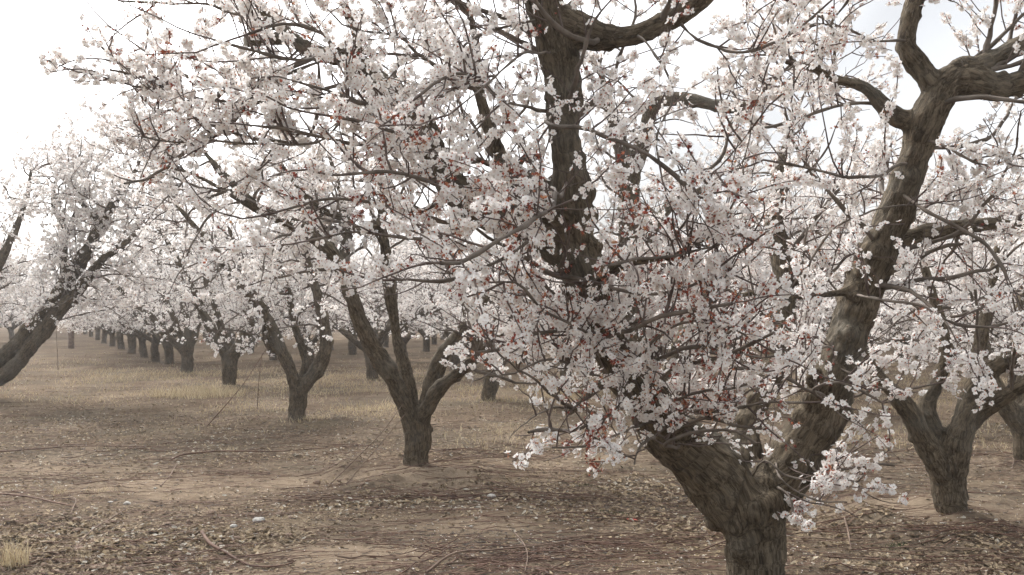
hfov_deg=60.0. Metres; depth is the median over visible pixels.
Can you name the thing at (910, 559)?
pruned shoot
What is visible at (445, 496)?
pruned shoot
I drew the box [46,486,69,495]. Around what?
grass tuft
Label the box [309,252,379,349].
blossoming tree
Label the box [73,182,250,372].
blossoming tree
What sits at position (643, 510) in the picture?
pruned shoot
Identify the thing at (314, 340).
blossoming tree
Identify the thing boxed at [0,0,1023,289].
sky
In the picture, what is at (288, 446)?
pruned shoot
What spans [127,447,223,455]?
pruned shoot
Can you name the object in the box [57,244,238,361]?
blossoming tree
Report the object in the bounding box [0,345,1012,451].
dry grass
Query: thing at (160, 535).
pruned shoot
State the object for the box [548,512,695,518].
pruned shoot
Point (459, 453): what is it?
pruned shoot
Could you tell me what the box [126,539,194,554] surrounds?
pruned shoot
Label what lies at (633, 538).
pruned shoot
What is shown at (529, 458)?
pruned shoot
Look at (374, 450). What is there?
leaning shoot
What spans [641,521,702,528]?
pruned shoot
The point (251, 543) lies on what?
pruned shoot
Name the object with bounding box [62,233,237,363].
blossoming tree
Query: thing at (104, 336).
blossoming tree
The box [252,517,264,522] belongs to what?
pale stone
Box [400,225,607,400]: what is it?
blossoming tree
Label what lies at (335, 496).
pruned shoot
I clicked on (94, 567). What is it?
soil clod
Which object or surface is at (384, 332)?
blossoming tree
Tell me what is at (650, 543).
pruned shoot
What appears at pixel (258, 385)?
upright shoot
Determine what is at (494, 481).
pruned shoot
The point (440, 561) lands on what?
fallen stick
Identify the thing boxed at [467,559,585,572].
pruned shoot
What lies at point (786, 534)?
pruned shoot
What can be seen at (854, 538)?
pruned shoot
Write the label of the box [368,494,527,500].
pruned shoot
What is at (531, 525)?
pruned shoot
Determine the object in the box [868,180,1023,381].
blossoming tree
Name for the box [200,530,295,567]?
fallen stick
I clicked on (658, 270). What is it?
blossoming tree
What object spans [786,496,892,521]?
pruned shoot
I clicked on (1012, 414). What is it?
blossoming tree
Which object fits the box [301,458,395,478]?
pruned shoot
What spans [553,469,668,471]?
pruned shoot
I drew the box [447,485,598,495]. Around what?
pruned shoot
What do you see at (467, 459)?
pruned shoot
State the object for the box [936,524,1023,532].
pruned shoot
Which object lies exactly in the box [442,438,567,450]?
pruned shoot
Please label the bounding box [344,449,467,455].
pruned shoot
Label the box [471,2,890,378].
blossoming tree
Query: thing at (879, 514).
pruned shoot
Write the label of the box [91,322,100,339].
blossoming tree
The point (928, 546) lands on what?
pruned shoot
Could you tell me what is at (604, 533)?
pruned shoot
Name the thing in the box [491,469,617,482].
pruned shoot
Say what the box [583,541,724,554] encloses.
pruned shoot
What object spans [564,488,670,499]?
pruned shoot
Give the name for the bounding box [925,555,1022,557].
pruned shoot
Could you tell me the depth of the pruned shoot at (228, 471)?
8.69 m
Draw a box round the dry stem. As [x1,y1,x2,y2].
[56,326,58,369]
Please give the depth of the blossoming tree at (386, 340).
39.43 m
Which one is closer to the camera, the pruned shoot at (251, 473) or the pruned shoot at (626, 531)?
the pruned shoot at (626, 531)
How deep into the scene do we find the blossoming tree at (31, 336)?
15.55 m
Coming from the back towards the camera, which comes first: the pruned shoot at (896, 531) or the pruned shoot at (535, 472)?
the pruned shoot at (535, 472)
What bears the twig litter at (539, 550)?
on the ground at (54, 353)
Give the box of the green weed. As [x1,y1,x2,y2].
[885,541,912,549]
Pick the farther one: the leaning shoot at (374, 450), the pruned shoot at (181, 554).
the leaning shoot at (374, 450)
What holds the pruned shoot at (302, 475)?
on the ground at (54, 353)
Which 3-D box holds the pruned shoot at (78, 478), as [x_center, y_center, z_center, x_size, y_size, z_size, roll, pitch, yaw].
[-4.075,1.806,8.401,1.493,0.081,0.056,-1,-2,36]
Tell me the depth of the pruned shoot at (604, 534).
6.04 m
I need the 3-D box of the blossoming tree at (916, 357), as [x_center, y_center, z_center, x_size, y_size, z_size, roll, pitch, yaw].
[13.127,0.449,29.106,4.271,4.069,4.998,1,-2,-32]
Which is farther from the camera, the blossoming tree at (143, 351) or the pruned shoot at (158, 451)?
the blossoming tree at (143, 351)
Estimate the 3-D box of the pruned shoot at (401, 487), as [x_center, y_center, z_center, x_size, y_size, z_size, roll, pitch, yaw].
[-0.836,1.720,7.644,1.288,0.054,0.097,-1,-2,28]
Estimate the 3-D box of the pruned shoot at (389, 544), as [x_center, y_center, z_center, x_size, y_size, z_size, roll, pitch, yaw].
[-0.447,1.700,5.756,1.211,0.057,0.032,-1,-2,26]
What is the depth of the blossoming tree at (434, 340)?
42.09 m
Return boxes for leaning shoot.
[206,348,266,426]
[330,404,402,484]
[346,411,407,483]
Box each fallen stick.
[0,445,192,451]
[0,493,77,506]
[74,502,135,547]
[145,545,308,562]
[171,445,358,459]
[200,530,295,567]
[425,535,592,572]
[513,532,527,570]
[844,517,851,549]
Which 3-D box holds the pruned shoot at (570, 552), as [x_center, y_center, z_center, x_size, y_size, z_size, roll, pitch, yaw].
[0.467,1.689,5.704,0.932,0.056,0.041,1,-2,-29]
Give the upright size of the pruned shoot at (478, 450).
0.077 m
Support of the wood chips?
on the ground at (54, 353)
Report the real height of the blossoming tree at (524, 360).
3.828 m
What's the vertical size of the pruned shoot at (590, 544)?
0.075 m
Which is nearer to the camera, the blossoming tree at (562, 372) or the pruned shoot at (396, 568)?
the pruned shoot at (396, 568)
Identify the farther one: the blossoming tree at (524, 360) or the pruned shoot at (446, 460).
the blossoming tree at (524, 360)
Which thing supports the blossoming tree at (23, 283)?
on the ground at (54, 353)
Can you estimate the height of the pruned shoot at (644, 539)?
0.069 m
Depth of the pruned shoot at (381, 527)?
6.42 m
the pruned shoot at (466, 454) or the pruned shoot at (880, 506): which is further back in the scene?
the pruned shoot at (466, 454)
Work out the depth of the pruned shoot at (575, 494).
7.46 m
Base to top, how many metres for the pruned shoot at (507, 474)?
0.103 m
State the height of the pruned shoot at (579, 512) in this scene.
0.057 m
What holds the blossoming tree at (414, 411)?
on the ground at (54, 353)
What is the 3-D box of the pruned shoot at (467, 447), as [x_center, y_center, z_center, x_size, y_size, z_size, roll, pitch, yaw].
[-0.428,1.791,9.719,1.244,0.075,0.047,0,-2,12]
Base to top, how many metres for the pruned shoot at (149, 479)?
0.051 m
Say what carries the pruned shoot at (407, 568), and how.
on the ground at (54, 353)
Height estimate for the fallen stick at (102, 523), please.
0.048 m
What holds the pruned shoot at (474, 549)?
on the ground at (54, 353)
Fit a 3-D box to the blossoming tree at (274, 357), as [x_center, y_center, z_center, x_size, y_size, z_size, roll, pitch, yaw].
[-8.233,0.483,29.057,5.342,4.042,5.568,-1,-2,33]
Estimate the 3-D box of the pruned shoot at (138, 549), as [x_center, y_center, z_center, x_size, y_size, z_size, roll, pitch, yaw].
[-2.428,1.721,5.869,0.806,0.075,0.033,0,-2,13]
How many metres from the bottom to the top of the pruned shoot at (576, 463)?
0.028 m
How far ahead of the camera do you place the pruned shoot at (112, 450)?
9.81 m
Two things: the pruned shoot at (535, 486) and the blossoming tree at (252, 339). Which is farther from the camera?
the blossoming tree at (252, 339)
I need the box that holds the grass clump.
[143,382,245,398]
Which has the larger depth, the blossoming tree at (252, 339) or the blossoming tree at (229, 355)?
the blossoming tree at (252, 339)
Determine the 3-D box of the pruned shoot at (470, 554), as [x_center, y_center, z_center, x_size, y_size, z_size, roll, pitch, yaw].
[-0.260,1.698,5.627,0.067,0.069,1.123,1,-2,-40]
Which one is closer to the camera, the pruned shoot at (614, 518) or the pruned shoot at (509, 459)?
the pruned shoot at (614, 518)
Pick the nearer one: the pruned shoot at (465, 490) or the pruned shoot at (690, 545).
the pruned shoot at (690, 545)
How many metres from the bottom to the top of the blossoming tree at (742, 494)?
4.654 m
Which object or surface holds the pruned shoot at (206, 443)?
on the ground at (54, 353)
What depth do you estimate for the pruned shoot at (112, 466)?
8.97 m
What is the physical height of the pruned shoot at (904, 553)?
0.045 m
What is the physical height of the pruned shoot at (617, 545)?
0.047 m
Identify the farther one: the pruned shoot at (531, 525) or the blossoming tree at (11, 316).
the blossoming tree at (11, 316)
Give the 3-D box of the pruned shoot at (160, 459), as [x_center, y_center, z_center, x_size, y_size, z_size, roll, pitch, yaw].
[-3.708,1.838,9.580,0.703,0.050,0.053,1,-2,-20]
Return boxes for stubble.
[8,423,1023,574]
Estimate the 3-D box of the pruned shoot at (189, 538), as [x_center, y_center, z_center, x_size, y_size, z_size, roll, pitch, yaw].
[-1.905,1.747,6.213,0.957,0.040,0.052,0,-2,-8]
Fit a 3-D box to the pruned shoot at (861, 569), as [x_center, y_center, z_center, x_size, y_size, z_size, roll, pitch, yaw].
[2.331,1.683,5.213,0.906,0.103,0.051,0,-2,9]
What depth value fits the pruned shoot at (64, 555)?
5.74 m
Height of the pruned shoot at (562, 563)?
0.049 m
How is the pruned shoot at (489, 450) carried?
on the ground at (54, 353)
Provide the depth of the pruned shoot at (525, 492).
7.41 m
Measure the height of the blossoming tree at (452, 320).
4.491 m
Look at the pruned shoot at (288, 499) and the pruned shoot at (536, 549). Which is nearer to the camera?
the pruned shoot at (536, 549)
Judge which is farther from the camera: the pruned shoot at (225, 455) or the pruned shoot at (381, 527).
the pruned shoot at (225, 455)
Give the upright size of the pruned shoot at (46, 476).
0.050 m
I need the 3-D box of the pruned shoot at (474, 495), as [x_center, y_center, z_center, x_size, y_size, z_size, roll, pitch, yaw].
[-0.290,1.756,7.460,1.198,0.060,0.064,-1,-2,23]
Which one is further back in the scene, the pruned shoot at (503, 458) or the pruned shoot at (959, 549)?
the pruned shoot at (503, 458)
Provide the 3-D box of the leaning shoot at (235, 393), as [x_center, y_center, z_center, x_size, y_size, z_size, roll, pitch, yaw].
[-3.785,1.375,12.137,0.806,1.086,0.342,0,-2,-10]
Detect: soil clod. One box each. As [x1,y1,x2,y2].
[72,528,81,532]
[91,565,102,569]
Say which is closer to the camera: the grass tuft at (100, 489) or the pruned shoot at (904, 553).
the pruned shoot at (904, 553)
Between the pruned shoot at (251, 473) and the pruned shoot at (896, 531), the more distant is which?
the pruned shoot at (251, 473)
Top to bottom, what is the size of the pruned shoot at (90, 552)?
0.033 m
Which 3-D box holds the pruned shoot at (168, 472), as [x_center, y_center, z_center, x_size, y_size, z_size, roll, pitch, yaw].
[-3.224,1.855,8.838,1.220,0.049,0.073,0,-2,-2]
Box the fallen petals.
[1,413,1021,574]
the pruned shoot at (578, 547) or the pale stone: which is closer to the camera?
the pruned shoot at (578, 547)
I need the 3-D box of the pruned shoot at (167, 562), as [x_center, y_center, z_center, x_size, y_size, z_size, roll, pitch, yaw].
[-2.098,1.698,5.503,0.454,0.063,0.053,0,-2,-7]
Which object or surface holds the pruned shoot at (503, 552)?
on the ground at (54, 353)
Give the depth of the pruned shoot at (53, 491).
7.98 m
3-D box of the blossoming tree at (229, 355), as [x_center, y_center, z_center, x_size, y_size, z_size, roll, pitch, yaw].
[-5.961,-0.115,18.637,5.294,4.555,3.384,0,-2,0]
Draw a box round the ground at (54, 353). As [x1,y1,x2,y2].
[0,321,1023,574]
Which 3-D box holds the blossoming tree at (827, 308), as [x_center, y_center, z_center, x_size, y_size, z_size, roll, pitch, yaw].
[5.403,0.057,17.694,5.294,4.310,4.524,0,-2,-11]
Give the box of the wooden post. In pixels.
[68,311,73,348]
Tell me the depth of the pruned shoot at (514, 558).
5.57 m
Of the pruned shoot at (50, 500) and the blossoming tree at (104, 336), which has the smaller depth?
the pruned shoot at (50, 500)
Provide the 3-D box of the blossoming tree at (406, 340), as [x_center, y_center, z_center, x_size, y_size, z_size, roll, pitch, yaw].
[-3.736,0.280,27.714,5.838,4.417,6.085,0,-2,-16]
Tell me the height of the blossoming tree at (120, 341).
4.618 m
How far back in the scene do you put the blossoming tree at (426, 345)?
34.91 m
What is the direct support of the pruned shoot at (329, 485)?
on the ground at (54, 353)
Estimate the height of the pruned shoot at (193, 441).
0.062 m
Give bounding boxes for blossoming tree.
[0,86,233,385]
[0,265,45,327]
[1,270,53,339]
[4,272,52,320]
[6,273,51,296]
[36,0,1023,574]
[37,245,161,353]
[42,255,171,348]
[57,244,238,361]
[57,266,142,345]
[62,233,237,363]
[62,272,110,342]
[64,253,178,357]
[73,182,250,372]
[76,29,670,466]
[87,281,103,336]
[88,131,392,420]
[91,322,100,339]
[106,200,341,385]
[211,258,255,351]
[215,249,321,359]
[221,246,372,366]
[227,324,237,344]
[236,196,489,378]
[305,236,467,354]
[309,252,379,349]
[312,238,406,354]
[358,269,388,347]
[367,216,526,370]
[375,265,480,351]
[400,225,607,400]
[407,247,470,356]
[431,330,436,343]
[434,247,663,383]
[468,163,906,406]
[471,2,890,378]
[490,251,528,363]
[606,222,735,331]
[653,172,943,391]
[662,242,835,359]
[751,130,1023,514]
[756,236,950,342]
[808,257,974,362]
[820,207,948,365]
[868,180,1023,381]
[879,167,1023,383]
[883,251,951,358]
[889,164,1023,459]
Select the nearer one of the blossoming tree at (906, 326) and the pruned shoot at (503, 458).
the pruned shoot at (503, 458)
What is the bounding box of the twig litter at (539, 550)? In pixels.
[0,358,1023,574]
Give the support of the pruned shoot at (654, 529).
on the ground at (54, 353)
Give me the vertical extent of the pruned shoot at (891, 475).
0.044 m
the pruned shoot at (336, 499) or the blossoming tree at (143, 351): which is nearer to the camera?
the pruned shoot at (336, 499)
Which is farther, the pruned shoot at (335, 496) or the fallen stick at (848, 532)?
the pruned shoot at (335, 496)
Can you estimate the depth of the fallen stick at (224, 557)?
5.69 m
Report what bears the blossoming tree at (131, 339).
on the ground at (54, 353)
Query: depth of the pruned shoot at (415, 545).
5.83 m
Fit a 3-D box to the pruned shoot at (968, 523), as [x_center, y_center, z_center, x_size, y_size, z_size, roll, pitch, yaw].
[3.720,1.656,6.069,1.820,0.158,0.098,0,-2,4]
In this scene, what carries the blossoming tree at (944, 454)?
on the ground at (54, 353)
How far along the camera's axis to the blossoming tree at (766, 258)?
14.15 m
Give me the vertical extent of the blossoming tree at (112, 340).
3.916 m
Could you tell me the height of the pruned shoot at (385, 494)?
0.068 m
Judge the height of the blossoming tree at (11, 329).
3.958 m
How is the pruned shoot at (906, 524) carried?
on the ground at (54, 353)
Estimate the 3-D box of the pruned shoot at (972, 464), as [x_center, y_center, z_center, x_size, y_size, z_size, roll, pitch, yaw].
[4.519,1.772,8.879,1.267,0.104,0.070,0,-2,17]
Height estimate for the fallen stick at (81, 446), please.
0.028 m
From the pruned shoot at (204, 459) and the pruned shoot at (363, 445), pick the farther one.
the pruned shoot at (363, 445)
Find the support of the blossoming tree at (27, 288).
on the ground at (54, 353)
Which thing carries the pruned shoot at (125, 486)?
on the ground at (54, 353)
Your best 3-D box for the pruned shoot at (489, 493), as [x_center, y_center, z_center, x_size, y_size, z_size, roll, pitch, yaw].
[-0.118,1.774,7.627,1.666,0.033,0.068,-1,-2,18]
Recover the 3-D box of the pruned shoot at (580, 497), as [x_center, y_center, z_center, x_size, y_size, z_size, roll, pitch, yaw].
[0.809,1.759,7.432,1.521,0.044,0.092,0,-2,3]
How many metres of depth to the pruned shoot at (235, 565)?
5.52 m
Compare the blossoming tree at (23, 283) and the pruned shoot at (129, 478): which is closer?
the pruned shoot at (129, 478)
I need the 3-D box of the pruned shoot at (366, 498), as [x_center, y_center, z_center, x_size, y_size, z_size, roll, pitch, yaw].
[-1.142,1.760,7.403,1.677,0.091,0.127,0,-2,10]
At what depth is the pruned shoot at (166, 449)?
10.27 m
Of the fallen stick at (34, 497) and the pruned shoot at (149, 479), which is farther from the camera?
the pruned shoot at (149, 479)
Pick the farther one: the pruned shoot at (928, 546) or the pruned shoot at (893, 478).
the pruned shoot at (893, 478)
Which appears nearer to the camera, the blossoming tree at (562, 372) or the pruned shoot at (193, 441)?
the pruned shoot at (193, 441)
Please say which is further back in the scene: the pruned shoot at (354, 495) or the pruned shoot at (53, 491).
the pruned shoot at (53, 491)
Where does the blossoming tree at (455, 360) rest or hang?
on the ground at (54, 353)
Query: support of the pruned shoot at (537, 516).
on the ground at (54, 353)
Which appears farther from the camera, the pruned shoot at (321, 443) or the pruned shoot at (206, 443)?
the pruned shoot at (206, 443)
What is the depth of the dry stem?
23.88 m
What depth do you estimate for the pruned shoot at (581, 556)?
5.59 m
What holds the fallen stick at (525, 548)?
on the ground at (54, 353)
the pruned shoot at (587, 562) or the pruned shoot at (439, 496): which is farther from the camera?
the pruned shoot at (439, 496)
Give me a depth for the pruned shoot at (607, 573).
5.20 m
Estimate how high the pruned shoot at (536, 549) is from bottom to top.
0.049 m
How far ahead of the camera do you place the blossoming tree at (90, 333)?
54.86 m
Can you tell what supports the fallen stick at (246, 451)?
on the ground at (54, 353)
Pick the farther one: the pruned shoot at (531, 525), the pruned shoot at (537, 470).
the pruned shoot at (537, 470)
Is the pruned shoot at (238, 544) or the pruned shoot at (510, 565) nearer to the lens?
the pruned shoot at (510, 565)
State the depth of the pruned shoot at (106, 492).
7.70 m
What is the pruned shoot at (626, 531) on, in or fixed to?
on the ground at (54, 353)
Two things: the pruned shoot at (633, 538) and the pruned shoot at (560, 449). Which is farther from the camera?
the pruned shoot at (560, 449)
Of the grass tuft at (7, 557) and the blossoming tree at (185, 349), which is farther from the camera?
the blossoming tree at (185, 349)
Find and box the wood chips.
[0,359,1023,574]
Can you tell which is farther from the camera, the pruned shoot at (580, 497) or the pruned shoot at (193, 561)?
the pruned shoot at (580, 497)
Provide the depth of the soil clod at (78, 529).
6.45 m
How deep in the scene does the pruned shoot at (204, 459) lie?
9.57 m
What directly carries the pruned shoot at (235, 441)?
on the ground at (54, 353)
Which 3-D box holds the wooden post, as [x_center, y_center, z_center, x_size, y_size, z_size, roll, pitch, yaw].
[-18.457,1.709,37.124,0.252,1.890,0.266,0,-2,0]
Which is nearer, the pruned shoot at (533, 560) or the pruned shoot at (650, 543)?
the pruned shoot at (533, 560)
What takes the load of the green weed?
on the ground at (54, 353)
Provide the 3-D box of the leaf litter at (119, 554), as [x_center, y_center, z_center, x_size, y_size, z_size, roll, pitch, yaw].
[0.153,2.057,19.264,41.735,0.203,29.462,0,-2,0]
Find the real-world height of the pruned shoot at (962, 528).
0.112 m
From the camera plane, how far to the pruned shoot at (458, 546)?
5.79 m
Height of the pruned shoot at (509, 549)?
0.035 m
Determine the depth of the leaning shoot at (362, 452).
8.17 m
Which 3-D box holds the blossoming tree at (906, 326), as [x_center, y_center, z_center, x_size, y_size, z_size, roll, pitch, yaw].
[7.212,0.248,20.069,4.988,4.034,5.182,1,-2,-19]
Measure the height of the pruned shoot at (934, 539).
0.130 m
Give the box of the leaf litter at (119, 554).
[0,351,1023,574]
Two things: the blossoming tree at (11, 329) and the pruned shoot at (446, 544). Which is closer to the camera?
the pruned shoot at (446, 544)
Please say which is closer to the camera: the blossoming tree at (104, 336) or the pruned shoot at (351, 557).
the pruned shoot at (351, 557)
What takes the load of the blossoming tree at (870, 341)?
on the ground at (54, 353)
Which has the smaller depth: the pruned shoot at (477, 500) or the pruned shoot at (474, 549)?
the pruned shoot at (474, 549)
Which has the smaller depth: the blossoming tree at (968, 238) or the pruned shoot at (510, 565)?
the pruned shoot at (510, 565)
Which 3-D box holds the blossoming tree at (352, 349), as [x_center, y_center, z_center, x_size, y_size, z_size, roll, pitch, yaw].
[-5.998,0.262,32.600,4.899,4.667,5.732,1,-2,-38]
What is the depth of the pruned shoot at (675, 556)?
5.59 m
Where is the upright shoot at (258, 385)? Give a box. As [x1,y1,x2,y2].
[257,357,261,408]
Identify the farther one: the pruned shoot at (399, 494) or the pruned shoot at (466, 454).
the pruned shoot at (466, 454)
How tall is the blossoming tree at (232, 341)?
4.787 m
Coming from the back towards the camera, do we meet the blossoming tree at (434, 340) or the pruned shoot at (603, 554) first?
the blossoming tree at (434, 340)
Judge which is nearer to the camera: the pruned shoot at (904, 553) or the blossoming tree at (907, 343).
the pruned shoot at (904, 553)
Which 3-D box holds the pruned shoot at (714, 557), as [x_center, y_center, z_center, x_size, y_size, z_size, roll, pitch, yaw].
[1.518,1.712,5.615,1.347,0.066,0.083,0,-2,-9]
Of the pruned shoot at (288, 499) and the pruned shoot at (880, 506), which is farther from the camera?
the pruned shoot at (288, 499)
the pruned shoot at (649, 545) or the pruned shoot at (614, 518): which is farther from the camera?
the pruned shoot at (614, 518)
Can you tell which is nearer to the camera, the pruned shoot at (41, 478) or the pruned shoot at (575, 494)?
the pruned shoot at (575, 494)
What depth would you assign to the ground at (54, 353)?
9.15 m
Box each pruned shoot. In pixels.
[0,472,133,477]
[0,479,89,483]
[4,498,107,502]
[6,475,85,482]
[12,486,120,491]
[14,552,96,561]
[18,473,86,477]
[37,546,167,555]
[42,473,122,483]
[56,490,174,495]
[61,439,192,457]
[67,464,169,470]
[73,470,194,484]
[78,479,179,493]
[85,474,233,483]
[91,544,197,550]
[94,448,226,456]
[125,556,284,568]
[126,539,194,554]
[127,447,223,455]
[128,472,236,473]
[131,531,194,541]
[135,557,209,566]
[138,456,192,460]
[146,550,220,555]
[157,453,273,460]
[162,439,245,443]
[169,535,271,539]
[172,470,305,474]
[184,442,294,444]
[186,551,304,574]
[187,448,284,457]
[199,541,318,552]
[207,434,271,444]
[214,471,306,476]
[229,531,246,556]
[244,495,352,500]
[246,466,374,477]
[247,445,359,449]
[268,441,392,446]
[276,493,390,501]
[280,468,417,489]
[283,494,466,499]
[293,459,368,476]
[295,492,501,496]
[296,498,440,502]
[298,493,462,510]
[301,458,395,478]
[333,443,402,451]
[337,548,490,558]
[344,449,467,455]
[346,557,486,573]
[348,494,467,499]
[352,479,472,497]
[353,522,415,533]
[360,486,541,505]
[360,555,650,562]
[365,542,526,556]
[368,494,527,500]
[373,544,471,550]
[383,460,533,471]
[395,491,575,508]
[395,493,504,498]
[397,524,490,574]
[415,487,531,492]
[415,543,529,553]
[416,486,589,500]
[418,531,487,557]
[423,491,542,502]
[425,545,496,550]
[426,477,583,486]
[426,540,533,571]
[429,447,523,452]
[433,449,493,456]
[434,456,518,461]
[436,449,529,451]
[440,464,600,485]
[441,491,608,499]
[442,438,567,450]
[442,539,507,569]
[443,451,490,461]
[443,498,551,506]
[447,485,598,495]
[450,541,571,564]
[451,485,621,492]
[454,449,557,452]
[455,455,562,461]
[466,538,559,558]
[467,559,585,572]
[473,456,574,462]
[475,452,588,459]
[477,557,613,562]
[479,470,615,475]
[480,537,553,566]
[482,515,610,516]
[485,540,564,564]
[486,521,590,528]
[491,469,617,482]
[493,466,581,470]
[494,544,586,553]
[500,489,664,503]
[516,447,608,451]
[518,493,678,499]
[523,545,635,562]
[524,549,663,574]
[529,538,651,549]
[530,530,698,535]
[536,459,632,466]
[536,547,599,574]
[541,566,666,574]
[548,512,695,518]
[550,545,616,552]
[551,548,671,555]
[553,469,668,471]
[554,511,704,524]
[555,525,673,540]
[556,554,628,558]
[560,535,714,540]
[563,539,679,552]
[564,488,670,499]
[582,531,692,536]
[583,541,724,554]
[584,539,713,545]
[587,548,715,552]
[588,536,723,539]
[603,509,699,512]
[625,539,679,554]
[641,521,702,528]
[646,527,722,536]
[647,553,720,557]
[648,555,846,558]
[667,541,788,549]
[703,525,839,549]
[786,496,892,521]
[786,519,887,533]
[786,523,1023,543]
[786,531,937,539]
[816,510,970,523]
[817,523,1023,538]
[828,556,1016,563]
[828,562,920,574]
[829,503,932,522]
[849,546,990,559]
[851,474,979,484]
[857,473,927,478]
[862,528,1013,548]
[894,545,1023,555]
[895,461,1010,465]
[908,549,1023,551]
[916,518,1023,528]
[918,522,1022,538]
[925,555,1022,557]
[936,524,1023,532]
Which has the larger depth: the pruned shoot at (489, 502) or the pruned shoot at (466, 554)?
the pruned shoot at (489, 502)
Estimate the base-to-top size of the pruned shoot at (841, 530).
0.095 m
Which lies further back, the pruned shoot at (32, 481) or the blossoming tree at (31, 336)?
the blossoming tree at (31, 336)
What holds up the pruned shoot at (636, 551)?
on the ground at (54, 353)
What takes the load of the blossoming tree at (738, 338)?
on the ground at (54, 353)
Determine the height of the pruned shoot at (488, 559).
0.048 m
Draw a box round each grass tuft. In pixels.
[0,535,38,569]
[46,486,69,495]
[85,485,117,494]
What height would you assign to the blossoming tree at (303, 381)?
4.332 m
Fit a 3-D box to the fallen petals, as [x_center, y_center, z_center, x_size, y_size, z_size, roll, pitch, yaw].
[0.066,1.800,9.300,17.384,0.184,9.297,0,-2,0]
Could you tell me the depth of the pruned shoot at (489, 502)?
7.23 m
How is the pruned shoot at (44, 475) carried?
on the ground at (54, 353)
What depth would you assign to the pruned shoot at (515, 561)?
5.46 m
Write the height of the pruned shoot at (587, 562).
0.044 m
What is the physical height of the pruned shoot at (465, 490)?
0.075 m
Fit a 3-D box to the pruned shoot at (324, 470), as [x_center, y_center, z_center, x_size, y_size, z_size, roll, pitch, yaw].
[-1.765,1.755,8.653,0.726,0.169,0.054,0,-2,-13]
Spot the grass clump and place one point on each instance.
(199, 392)

